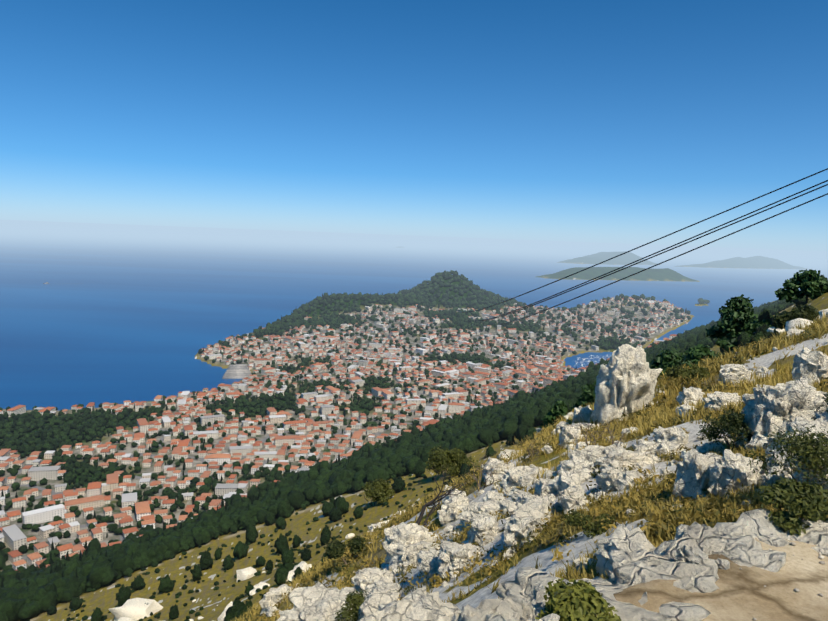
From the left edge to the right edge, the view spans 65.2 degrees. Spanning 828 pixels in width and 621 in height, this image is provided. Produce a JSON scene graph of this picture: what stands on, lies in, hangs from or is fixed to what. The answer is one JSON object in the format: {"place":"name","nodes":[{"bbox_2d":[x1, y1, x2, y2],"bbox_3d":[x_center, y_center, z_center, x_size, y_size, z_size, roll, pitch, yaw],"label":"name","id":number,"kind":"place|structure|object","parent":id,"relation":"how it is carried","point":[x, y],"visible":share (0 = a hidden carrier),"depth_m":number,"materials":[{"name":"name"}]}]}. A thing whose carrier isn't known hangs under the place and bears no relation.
{"place":"outdoors","nodes":[
{"label":"outdoors","id":0,"kind":"place"},
{"bbox_2d":[0,220,827,410],"bbox_3d":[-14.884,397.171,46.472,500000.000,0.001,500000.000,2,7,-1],"label":"sea","id":1,"kind":"structure","parent":0,"point":[117,313],"depth_m":5090.70,"materials":[{"name":"blue liquid"}]},
{"bbox_2d":[575,355,606,367],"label":"boats","id":2,"kind":"object","parent":1,"relation":"on","point":[589,360],"visible":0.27,"depth_m":2211.84,"materials":[{"name":"white"}]},
{"bbox_2d":[0,246,827,620],"bbox_3d":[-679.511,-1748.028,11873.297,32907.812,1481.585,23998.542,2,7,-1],"label":"terrain","id":3,"kind":"structure","parent":0,"point":[742,594],"depth_m":503.50,"materials":[{"name":"green plant"}]},
{"bbox_2d":[223,364,251,378],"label":"building","id":4,"kind":"structure","parent":3,"relation":"on","point":[242,371],"depth_m":1741.36,"materials":[{"name":"concrete"}]},
{"bbox_2d":[0,297,689,570],"bbox_3d":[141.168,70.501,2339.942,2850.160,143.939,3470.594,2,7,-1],"label":"city","id":5,"kind":"object","parent":3,"relation":"on","point":[14,537],"visible":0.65,"depth_m":1313.42},
{"bbox_2d":[0,270,827,620],"bbox_3d":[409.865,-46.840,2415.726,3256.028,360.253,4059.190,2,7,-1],"label":"trees","id":6,"kind":"object","parent":3,"relation":"on","point":[32,590],"visible":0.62,"depth_m":1011.50,"materials":[{"name":"green plant"}]},
{"bbox_2d":[27,275,827,620],"bbox_3d":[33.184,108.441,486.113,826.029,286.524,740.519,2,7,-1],"label":"slope trees","id":7,"kind":"object","parent":3,"relation":"on","point":[237,609],"visible":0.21,"depth_m":477.30,"materials":[{"name":"green plant"}]},
{"bbox_2d":[416,463,475,525],"bbox_3d":[1.340,6.967,24.464,2.055,2.869,3.003,5,7,22],"label":"dead tree","id":8,"kind":"object","parent":3,"relation":"on","point":[429,503],"visible":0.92,"depth_m":24.08,"materials":[{"name":"grey wood"}]},
{"bbox_2d":[108,309,827,620],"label":"rocks","id":9,"kind":"object","parent":3,"relation":"on","point":[626,378],"visible":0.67,"depth_m":13.79,"materials":[{"name":"stone"}]},
{"bbox_2d":[230,310,827,620],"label":"grass tufts","id":10,"kind":"object","parent":3,"relation":"on","point":[667,413],"visible":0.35,"depth_m":20.73,"materials":[{"name":"yellow plant"}]},
{"bbox_2d":[240,318,827,620],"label":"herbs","id":11,"kind":"object","parent":3,"relation":"on","point":[614,525],"visible":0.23,"depth_m":13.57,"materials":[{"name":"green plant"}]},
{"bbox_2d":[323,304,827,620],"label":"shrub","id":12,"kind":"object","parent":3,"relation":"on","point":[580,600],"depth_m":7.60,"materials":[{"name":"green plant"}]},
{"bbox_2d":[496,509,827,620],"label":"ledge rocks","id":13,"kind":"object","parent":3,"relation":"on","point":[738,543],"visible":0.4,"depth_m":3.54,"materials":[{"name":"stone"}]},
{"bbox_2d":[540,269,827,428],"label":"trees","id":14,"kind":"object","parent":3,"relation":"on","point":[811,284],"visible":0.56,"depth_m":421.88,"materials":[{"name":"green plant"}]},
{"bbox_2d":[616,542,824,620],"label":"pebbles","id":15,"kind":"object","parent":3,"relation":"on","point":[820,562],"visible":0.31,"depth_m":3.68,"materials":[{"name":"grey stone"}]},
{"bbox_2d":[702,294,807,358],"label":"tree trunks","id":16,"kind":"object","parent":3,"relation":"on","point":[806,300],"visible":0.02,"depth_m":427.39,"materials":[{"name":"brown wood"}]},
{"bbox_2d":[0,0,827,250],"label":"sky","id":17,"kind":"structure","parent":0,"point":[598,121],"materials":[{"name":"blue"}]},
{"bbox_2d":[458,168,827,323],"bbox_3d":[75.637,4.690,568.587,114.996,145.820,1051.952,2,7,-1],"label":"wires","id":18,"kind":"object","parent":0,"point":[665,248],"visible":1,"depth_m":65.68,"materials":[{"name":"black metal"}]}
]}

